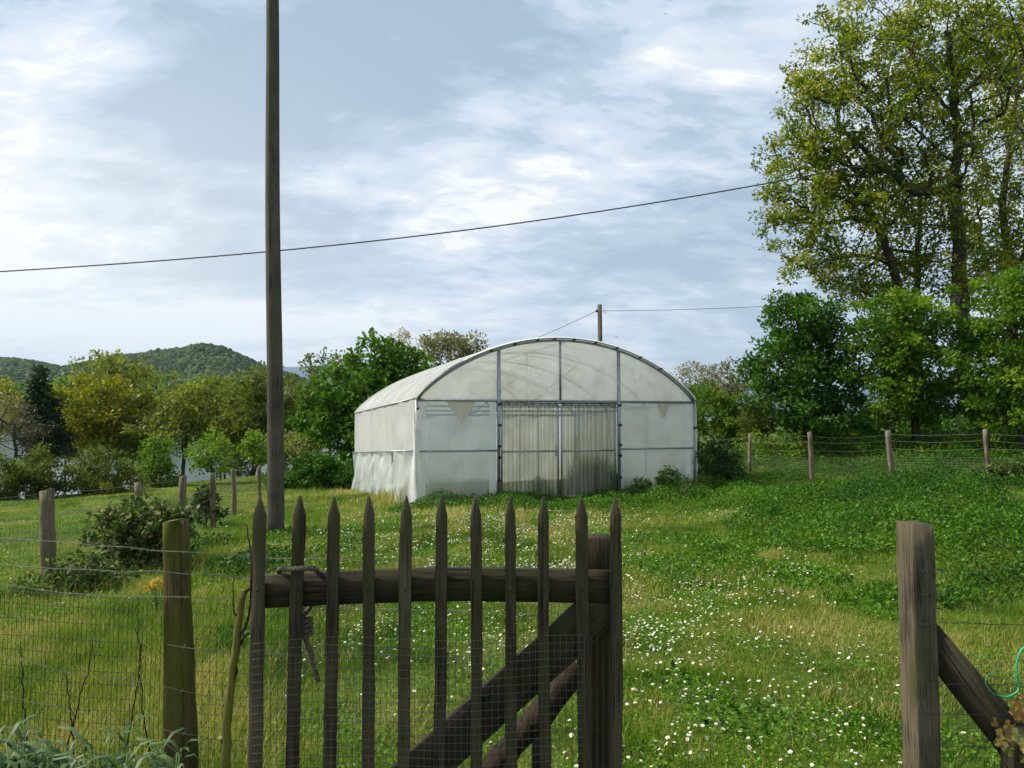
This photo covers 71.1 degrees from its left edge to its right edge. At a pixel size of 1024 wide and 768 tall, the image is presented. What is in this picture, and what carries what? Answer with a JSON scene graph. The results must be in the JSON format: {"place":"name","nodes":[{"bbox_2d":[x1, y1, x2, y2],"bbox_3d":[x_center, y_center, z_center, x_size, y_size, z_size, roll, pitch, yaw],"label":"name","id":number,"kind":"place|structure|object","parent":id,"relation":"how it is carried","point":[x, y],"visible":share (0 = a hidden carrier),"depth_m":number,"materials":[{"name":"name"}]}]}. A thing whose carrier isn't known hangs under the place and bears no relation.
{"place":"outdoors","nodes":[
{"label":"outdoors","id":0,"kind":"place"},
{"bbox_2d":[0,417,714,498],"bbox_3d":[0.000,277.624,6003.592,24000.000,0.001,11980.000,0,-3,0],"label":"lake water","id":1,"kind":"structure","parent":0,"point":[190,476],"depth_m":139.16,"materials":[{"name":"grey liquid"}]},
{"bbox_2d":[0,416,1023,767],"bbox_3d":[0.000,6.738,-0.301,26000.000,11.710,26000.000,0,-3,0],"label":"ground","id":2,"kind":"structure","parent":0,"point":[638,656],"depth_m":5.19,"materials":[{"name":"green plant"}]},
{"bbox_2d":[0,446,30,500],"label":"shrub","id":3,"kind":"object","parent":2,"relation":"on","point":[12,482],"visible":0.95,"depth_m":21.81,"materials":[{"name":"green plant"}]},
{"bbox_2d":[0,375,30,441],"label":"tree","id":4,"kind":"object","parent":2,"relation":"on","point":[2,385],"visible":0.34,"depth_m":51.78,"materials":[{"name":"green plant"}]},
{"bbox_2d":[18,650,29,741],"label":"dry stem","id":5,"kind":"object","parent":2,"relation":"on","point":[23,692],"visible":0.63,"depth_m":2.92,"materials":[{"name":"brown plant"}]},
{"bbox_2d":[0,384,59,494],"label":"bare tree","id":6,"kind":"object","parent":2,"relation":"on","point":[14,434],"visible":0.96,"depth_m":37.96,"materials":[{"name":"brown plant"}]},
{"bbox_2d":[0,710,60,766],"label":"leafy plant","id":7,"kind":"object","parent":2,"relation":"on","point":[11,743],"visible":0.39,"depth_m":2.64,"materials":[{"name":"green plant"}]},
{"bbox_2d":[0,717,66,767],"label":"leafy plant","id":8,"kind":"object","parent":2,"relation":"on","point":[14,763],"visible":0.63,"depth_m":2.52,"materials":[{"name":"green plant"}]},
{"bbox_2d":[5,441,74,498],"bbox_3d":[-15.146,2.844,22.799,1.982,2.032,1.848,-2,-3,33],"label":"shrub","id":9,"kind":"object","parent":2,"relation":"on","point":[37,462],"visible":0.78,"depth_m":22.70,"materials":[{"name":"green plant"}]},
{"bbox_2d":[8,364,78,472],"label":"conifer","id":10,"kind":"object","parent":2,"relation":"on","point":[40,398],"visible":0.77,"depth_m":41.62,"materials":[{"name":"green plant"}]},
{"bbox_2d":[0,381,96,475],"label":"tree","id":11,"kind":"object","parent":2,"relation":"on","point":[13,388],"visible":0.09,"depth_m":55.65,"materials":[{"name":"green plant"}]},
{"bbox_2d":[21,372,102,494],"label":"tree","id":12,"kind":"object","parent":2,"relation":"on","point":[62,381],"visible":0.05,"depth_m":49.43,"materials":[{"name":"green plant"}]},
{"bbox_2d":[63,671,74,765],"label":"dry stem","id":13,"kind":"object","parent":2,"relation":"on","point":[71,719],"visible":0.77,"depth_m":2.92,"materials":[{"name":"brown plant"}]},
{"bbox_2d":[0,729,144,767],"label":"leafy plant","id":14,"kind":"object","parent":2,"relation":"on","point":[24,762],"visible":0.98,"depth_m":2.46,"materials":[{"name":"green plant"}]},
{"bbox_2d":[11,548,141,595],"bbox_3d":[-4.709,2.078,7.760,1.288,0.669,0.934,-1,-3,20],"label":"bramble","id":15,"kind":"object","parent":2,"relation":"on","point":[92,576],"visible":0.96,"depth_m":7.73,"materials":[{"name":"green plant"}]},
{"bbox_2d":[66,633,94,761],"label":"dry stem","id":16,"kind":"object","parent":2,"relation":"on","point":[81,692],"visible":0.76,"depth_m":2.92,"materials":[{"name":"brown plant"}]},
{"bbox_2d":[2,739,161,767],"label":"leafy plant","id":17,"kind":"object","parent":2,"relation":"on","point":[38,757],"visible":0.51,"depth_m":2.54,"materials":[{"name":"green plant"}]},
{"bbox_2d":[11,714,157,767],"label":"leafy plant","id":18,"kind":"object","parent":2,"relation":"on","point":[92,753],"visible":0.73,"depth_m":2.58,"materials":[{"name":"green plant"}]},
{"bbox_2d":[6,726,184,767],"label":"leafy plant","id":19,"kind":"object","parent":2,"relation":"on","point":[168,760],"visible":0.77,"depth_m":2.58,"materials":[{"name":"green plant"}]},
{"bbox_2d":[59,442,148,494],"bbox_3d":[-13.452,2.891,23.901,2.591,1.963,2.619,0,-3,0],"label":"shrub","id":20,"kind":"object","parent":2,"relation":"on","point":[95,479],"visible":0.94,"depth_m":23.55,"materials":[{"name":"green plant"}]},
{"bbox_2d":[49,367,164,477],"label":"tree","id":21,"kind":"object","parent":2,"relation":"on","point":[80,420],"visible":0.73,"depth_m":43.96,"materials":[{"name":"green plant"}]},
{"bbox_2d":[73,439,160,488],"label":"tree","id":22,"kind":"object","parent":2,"relation":"on","point":[118,453],"visible":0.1,"depth_m":46.98,"materials":[{"name":"green plant"}]},
{"bbox_2d":[66,349,180,467],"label":"tree","id":23,"kind":"object","parent":2,"relation":"on","point":[116,360],"visible":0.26,"depth_m":61.16,"materials":[{"name":"green plant"}]},
{"bbox_2d":[0,465,261,599],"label":"wire fence","id":24,"kind":"object","parent":2,"relation":"on","point":[47,532],"visible":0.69,"depth_m":8.15,"materials":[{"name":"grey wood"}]},
{"bbox_2d":[121,615,140,765],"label":"dry stem","id":25,"kind":"object","parent":2,"relation":"on","point":[132,717],"visible":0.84,"depth_m":2.92,"materials":[{"name":"brown plant"}]},
{"bbox_2d":[68,739,204,767],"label":"leafy plant","id":26,"kind":"object","parent":2,"relation":"on","point":[172,742],"visible":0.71,"depth_m":2.65,"materials":[{"name":"green plant"}]},
{"bbox_2d":[78,489,199,568],"bbox_3d":[-4.796,1.921,9.257,1.293,1.159,1.388,2,-3,-41],"label":"bramble","id":27,"kind":"object","parent":2,"relation":"on","point":[134,525],"visible":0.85,"depth_m":9.03,"materials":[{"name":"green plant"}]},
{"bbox_2d":[87,378,194,461],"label":"tree","id":28,"kind":"object","parent":2,"relation":"on","point":[153,404],"visible":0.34,"depth_m":44.49,"materials":[{"name":"green plant"}]},
{"bbox_2d":[136,633,150,766],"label":"dry stem","id":29,"kind":"object","parent":2,"relation":"on","point":[142,697],"visible":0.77,"depth_m":2.92,"materials":[{"name":"brown plant"}]},
{"bbox_2d":[144,578,162,614],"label":"yellow flower","id":30,"kind":"object","parent":2,"relation":"on","point":[151,586],"visible":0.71,"depth_m":6.35,"materials":[{"name":"yellow plant"}]},
{"bbox_2d":[130,430,182,487],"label":"shrub","id":31,"kind":"object","parent":2,"relation":"on","point":[151,461],"visible":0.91,"depth_m":25.68,"materials":[{"name":"green plant"}]},
{"bbox_2d":[0,342,338,425],"bbox_3d":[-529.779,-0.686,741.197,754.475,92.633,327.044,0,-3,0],"label":"forest","id":32,"kind":"object","parent":2,"relation":"on","point":[192,360],"visible":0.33,"depth_m":722.15,"materials":[{"name":"green plant"}]},
{"bbox_2d":[162,518,198,767],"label":"fence post","id":33,"kind":"object","parent":2,"relation":"on","point":[179,709],"visible":0.98,"depth_m":2.87,"materials":[{"name":"brown wood"}]},
{"bbox_2d":[0,537,574,767],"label":"wire fence","id":34,"kind":"object","parent":33,"relation":"attached to","point":[202,661],"visible":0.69,"depth_m":2.87,"materials":[{"name":"grey metal"}]},
{"bbox_2d":[120,370,255,475],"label":"tree","id":35,"kind":"object","parent":2,"relation":"on","point":[196,420],"visible":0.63,"depth_m":42.74,"materials":[{"name":"green plant"}]},
{"bbox_2d":[150,375,244,478],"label":"tree","id":36,"kind":"object","parent":2,"relation":"on","point":[220,476],"visible":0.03,"depth_m":58.91,"materials":[{"name":"green plant"}]},
{"bbox_2d":[189,483,229,527],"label":"ivy","id":37,"kind":"object","parent":2,"relation":"on","point":[219,514],"visible":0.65,"depth_m":13.07,"materials":[{"name":"green plant"}]},
{"bbox_2d":[182,426,239,482],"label":"shrub","id":38,"kind":"object","parent":2,"relation":"on","point":[214,452],"visible":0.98,"depth_m":26.73,"materials":[{"name":"green plant"}]},
{"bbox_2d":[194,394,237,478],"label":"tree","id":39,"kind":"object","parent":2,"relation":"on","point":[224,475],"visible":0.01,"depth_m":46.72,"materials":[{"name":"green plant"}]},
{"bbox_2d":[220,525,251,767],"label":"branch","id":40,"kind":"object","parent":2,"relation":"on","point":[226,739],"visible":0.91,"depth_m":2.78,"materials":[{"name":"brown wood"}]},
{"bbox_2d":[236,427,266,466],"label":"shrub","id":41,"kind":"object","parent":2,"relation":"on","point":[252,448],"visible":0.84,"depth_m":28.76,"materials":[{"name":"green plant"}]},
{"bbox_2d":[209,360,313,476],"bbox_3d":[-13.919,2.317,39.800,5.836,7.540,4.050,0,-3,0],"label":"tree","id":42,"kind":"object","parent":2,"relation":"on","point":[254,417],"visible":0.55,"depth_m":39.15,"materials":[{"name":"green plant"}]},
{"bbox_2d":[265,0,284,532],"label":"utility pole","id":43,"kind":"object","parent":2,"relation":"on","point":[275,458],"visible":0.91,"depth_m":12.23,"materials":[{"name":"brown wood"}]},
{"bbox_2d":[254,427,324,473],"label":"bush","id":44,"kind":"object","parent":2,"relation":"on","point":[289,450],"visible":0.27,"depth_m":30.38,"materials":[{"name":"green plant"}]},
{"bbox_2d":[257,450,353,489],"bbox_3d":[-6.178,2.739,22.381,3.471,1.370,2.043,0,-3,0],"label":"hedge","id":45,"kind":"object","parent":2,"relation":"on","point":[328,469],"visible":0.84,"depth_m":22.02,"materials":[{"name":"green plant"}]},
{"bbox_2d":[284,385,326,465],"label":"tree","id":46,"kind":"object","parent":2,"relation":"on","point":[302,413],"visible":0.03,"depth_m":69.22,"materials":[{"name":"green plant"}]},
{"bbox_2d":[296,346,348,454],"bbox_3d":[-9.430,1.242,35.977,3.068,6.324,2.689,0,-3,0],"label":"tree","id":47,"kind":"object","parent":2,"relation":"on","point":[322,359],"visible":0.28,"depth_m":35.72,"materials":[{"name":"green plant"}]},
{"bbox_2d":[285,327,440,469],"bbox_3d":[-5.676,0.777,27.176,4.838,5.870,4.656,-2,-3,42],"label":"broadleaf tree","id":48,"kind":"object","parent":2,"relation":"on","point":[363,385],"visible":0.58,"depth_m":26.42,"materials":[{"name":"green plant"}]},
{"bbox_2d":[384,327,418,356],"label":"tree","id":49,"kind":"object","parent":2,"relation":"on","point":[400,336],"visible":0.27,"depth_m":45.95,"materials":[{"name":"green plant"}]},
{"bbox_2d":[415,328,489,368],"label":"tree","id":50,"kind":"object","parent":2,"relation":"on","point":[460,343],"visible":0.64,"depth_m":41.54,"materials":[{"name":"green plant"}]},
{"bbox_2d":[1,496,1022,679],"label":"daisies","id":51,"kind":"object","parent":2,"relation":"on","point":[653,648],"visible":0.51,"depth_m":6.65,"materials":[{"name":"white plant"}]},
{"bbox_2d":[0,483,1023,767],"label":"clover","id":52,"kind":"object","parent":2,"relation":"on","point":[652,643],"visible":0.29,"depth_m":5.49,"materials":[{"name":"green plant"}]},
{"bbox_2d":[1,421,1023,742],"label":"weeds","id":53,"kind":"object","parent":2,"relation":"on","point":[1005,515],"visible":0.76,"depth_m":10.40,"materials":[{"name":"green plant"}]},
{"bbox_2d":[338,481,709,506],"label":"dry grass","id":54,"kind":"structure","parent":2,"relation":"on","point":[386,496],"depth_m":16.95,"materials":[{"name":"green plant"}]},
{"bbox_2d":[351,337,697,503],"bbox_3d":[-0.035,1.118,19.716,7.967,4.245,6.177,1,-3,-19],"label":"greenhouse","id":55,"kind":"object","parent":2,"relation":"on","point":[504,415],"visible":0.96,"depth_m":17.08,"materials":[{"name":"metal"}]},
{"bbox_2d":[501,404,558,498],"bbox_3d":[0.431,1.572,16.784,1.448,2.214,0.132,1,-3,-18],"label":"door","id":56,"kind":"structure","parent":55,"relation":"in","point":[529,432],"depth_m":16.82,"materials":[{"name":"plastic"}]},
{"bbox_2d":[561,404,615,496],"bbox_3d":[1.841,1.598,17.278,1.454,2.214,0.086,1,-3,-18],"label":"door","id":57,"kind":"structure","parent":55,"relation":"in","point":[590,429],"depth_m":17.28,"materials":[{"name":"plastic"}]},
{"bbox_2d":[482,534,610,767],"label":"gate post","id":58,"kind":"object","parent":2,"relation":"on","point":[599,558],"visible":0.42,"depth_m":2.85,"materials":[{"name":"brown wood"}]},
{"bbox_2d":[247,495,622,767],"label":"wooden gate","id":59,"kind":"structure","parent":58,"relation":"attached to","point":[577,629],"depth_m":2.75,"materials":[{"name":"brown wood"}]},
{"bbox_2d":[276,566,320,682],"bbox_3d":[-0.839,0.929,2.789,0.188,0.463,0.144,0,-3,0],"label":"rope","id":60,"kind":"object","parent":59,"relation":"hanging from","point":[307,631],"visible":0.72,"depth_m":2.79,"materials":[{"name":"fabric"}]},
{"bbox_2d":[596,304,606,341],"bbox_3d":[3.875,0.126,31.014,0.448,7.167,0.240,-1,-3,25],"label":"utility pole","id":61,"kind":"object","parent":2,"relation":"on","point":[599,310],"visible":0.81,"depth_m":31.07,"materials":[{"name":"brown wood"}]},
{"bbox_2d":[540,311,595,336],"bbox_3d":[-3.713,-1.721,41.618,0.024,2.050,25.745,2,-3,-35],"label":"overhead wire","id":62,"kind":"object","parent":61,"relation":"attached to","point":[567,324],"visible":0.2,"depth_m":32.81,"materials":[{"name":"grey metal"}]},
{"bbox_2d":[626,295,933,310],"bbox_3d":[9.955,-3.202,29.171,12.762,0.142,0.020,-1,-3,18],"label":"overhead wire","id":63,"kind":"object","parent":61,"relation":"attached to","point":[708,308],"visible":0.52,"depth_m":30.00,"materials":[{"name":"grey metal"}]},
{"bbox_2d":[627,476,654,492],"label":"weed","id":64,"kind":"object","parent":2,"relation":"on","point":[638,487],"visible":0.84,"depth_m":17.47,"materials":[{"name":"green plant"}]},
{"bbox_2d":[654,465,681,489],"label":"weed","id":65,"kind":"object","parent":2,"relation":"on","point":[662,472],"visible":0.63,"depth_m":17.73,"materials":[{"name":"green plant"}]},
{"bbox_2d":[670,360,719,443],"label":"tree","id":66,"kind":"object","parent":2,"relation":"on","point":[702,374],"visible":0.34,"depth_m":39.79,"materials":[{"name":"green plant"}]},
{"bbox_2d":[692,432,752,484],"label":"bush","id":67,"kind":"object","parent":2,"relation":"on","point":[720,462],"visible":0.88,"depth_m":18.30,"materials":[{"name":"green plant"}]},
{"bbox_2d":[687,381,762,450],"bbox_3d":[7.578,1.482,25.981,3.036,3.216,2.709,0,-3,0],"label":"bush","id":68,"kind":"object","parent":2,"relation":"on","point":[720,423],"visible":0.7,"depth_m":25.64,"materials":[{"name":"green plant"}]},
{"bbox_2d":[702,356,754,446],"bbox_3d":[11.405,1.069,38.162,2.951,5.052,3.116,2,-3,-31],"label":"tree","id":69,"kind":"object","parent":2,"relation":"on","point":[734,387],"visible":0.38,"depth_m":37.77,"materials":[{"name":"green plant"}]},
{"bbox_2d":[731,392,788,442],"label":"bush","id":70,"kind":"object","parent":2,"relation":"on","point":[754,418],"visible":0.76,"depth_m":22.73,"materials":[{"name":"green plant"}]},
{"bbox_2d":[732,427,820,463],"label":"thicket","id":71,"kind":"object","parent":2,"relation":"on","point":[763,450],"visible":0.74,"depth_m":21.70,"materials":[{"name":"green plant"}]},
{"bbox_2d":[729,288,877,451],"bbox_3d":[9.151,-0.372,22.560,4.137,5.313,3.808,0,-3,0],"label":"broadleaf tree","id":72,"kind":"object","parent":2,"relation":"on","point":[805,365],"visible":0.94,"depth_m":22.05,"materials":[{"name":"green plant"}]},
{"bbox_2d":[748,115,916,422],"bbox_3d":[13.633,-4.276,30.202,6.478,14.327,5.702,1,-3,-24],"label":"oak tree","id":73,"kind":"object","parent":2,"relation":"on","point":[822,199],"visible":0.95,"depth_m":29.78,"materials":[{"name":"green plant"}]},
{"bbox_2d":[788,420,897,456],"bbox_3d":[10.188,1.700,22.588,3.123,1.281,3.203,0,-3,0],"label":"thicket","id":74,"kind":"object","parent":2,"relation":"on","point":[856,433],"visible":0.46,"depth_m":21.83,"materials":[{"name":"green plant"}]},
{"bbox_2d":[723,429,1023,480],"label":"wire fence","id":75,"kind":"object","parent":2,"relation":"on","point":[889,448],"visible":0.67,"depth_m":17.32,"materials":[{"name":"grey wood"}]},
{"bbox_2d":[769,0,1023,437],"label":"oak tree","id":76,"kind":"object","parent":2,"relation":"on","point":[953,63],"visible":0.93,"depth_m":29.00,"materials":[{"name":"green plant"}]},
{"bbox_2d":[950,292,962,305],"bbox_3d":[17.595,-3.333,28.447,0.380,0.750,0.380,0,-3,0],"label":"birdhouse","id":77,"kind":"object","parent":76,"relation":"attached to","point":[956,297],"visible":0.76,"depth_m":28.36,"materials":[{"name":"grey wood"}]},
{"bbox_2d":[812,128,989,397],"bbox_3d":[16.917,-4.229,31.615,6.471,14.378,4.955,0,-3,0],"label":"oak tree","id":78,"kind":"object","parent":2,"relation":"on","point":[905,270],"visible":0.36,"depth_m":31.36,"materials":[{"name":"green plant"}]},
{"bbox_2d":[825,283,995,451],"bbox_3d":[11.973,-0.428,21.360,4.948,5.248,4.285,0,-3,0],"label":"broadleaf tree","id":79,"kind":"object","parent":2,"relation":"on","point":[901,346],"visible":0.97,"depth_m":21.01,"materials":[{"name":"green plant"}]},
{"bbox_2d":[814,408,1017,448],"bbox_3d":[14.264,1.679,24.576,8.465,1.936,3.449,0,-3,0],"label":"hedge","id":80,"kind":"object","parent":2,"relation":"on","point":[848,421],"visible":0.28,"depth_m":23.77,"materials":[{"name":"green plant"}]},
{"bbox_2d":[868,431,976,459],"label":"thicket","id":81,"kind":"object","parent":2,"relation":"on","point":[925,447],"visible":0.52,"depth_m":21.04,"materials":[{"name":"green plant"}]},
{"bbox_2d":[896,521,1023,767],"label":"gateway post","id":82,"kind":"object","parent":2,"relation":"on","point":[931,655],"visible":0.98,"depth_m":2.97,"materials":[{"name":"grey wood"}]},
{"bbox_2d":[920,568,1023,767],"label":"wire fence","id":83,"kind":"object","parent":82,"relation":"attached to","point":[997,684],"visible":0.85,"depth_m":2.96,"materials":[{"name":"grey metal"}]},
{"bbox_2d":[985,646,1023,697],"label":"green cord","id":84,"kind":"object","parent":83,"relation":"hanging from","point":[1016,674],"visible":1,"depth_m":2.88,"materials":[{"name":"green plastic"}]},
{"bbox_2d":[915,0,1023,194],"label":"leafy tree","id":85,"kind":"object","parent":2,"relation":"on","point":[1000,95],"visible":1,"depth_m":17.56,"materials":[{"name":"green plant"}]},
{"bbox_2d":[936,12,1023,433],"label":"oak tree","id":86,"kind":"object","parent":2,"relation":"on","point":[985,167],"visible":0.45,"depth_m":32.19,"materials":[{"name":"green plant"}]},
{"bbox_2d":[948,432,1023,459],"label":"thicket","id":87,"kind":"object","parent":2,"relation":"on","point":[1003,445],"visible":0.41,"depth_m":20.05,"materials":[{"name":"green plant"}]},
{"bbox_2d":[949,263,1023,454],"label":"broadleaf tree","id":88,"kind":"object","parent":2,"relation":"on","point":[1005,398],"visible":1,"depth_m":19.84,"materials":[{"name":"green plant"}]},
{"bbox_2d":[986,455,1023,482],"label":"bramble","id":89,"kind":"object","parent":2,"relation":"on","point":[1006,469],"visible":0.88,"depth_m":14.48,"materials":[{"name":"green plant"}]},
{"bbox_2d":[999,725,1023,767],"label":"fence post","id":90,"kind":"object","parent":2,"relation":"on","point":[1012,762],"visible":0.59,"depth_m":2.86,"materials":[{"name":"brown wood"}]},
{"bbox_2d":[991,692,1023,767],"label":"vine","id":91,"kind":"object","parent":90,"relation":"attached to","point":[1003,740],"visible":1,"depth_m":2.78,"materials":[{"name":"brown plant"}]},
{"bbox_2d":[0,131,1023,271],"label":"overhead cable","id":92,"kind":"object","parent":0,"point":[518,222],"visible":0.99,"depth_m":12.72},
{"bbox_2d":[0,0,1023,386],"label":"sky","id":93,"kind":"structure","parent":0,"point":[131,130],"materials":[{"name":"blue"}]},
{"bbox_2d":[559,452,628,496],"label":"tall grass","id":94,"kind":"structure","parent":0,"point":[617,481],"depth_m":17.42,"materials":[{"name":"green plant"}]},
{"bbox_2d":[283,366,989,416],"bbox_3d":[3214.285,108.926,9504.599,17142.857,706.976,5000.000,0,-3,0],"label":"distant ridge","id":95,"kind":"structure","parent":0,"point":[295,370],"depth_m":8569.24,"materials":[{"name":"green plant"}]}
]}

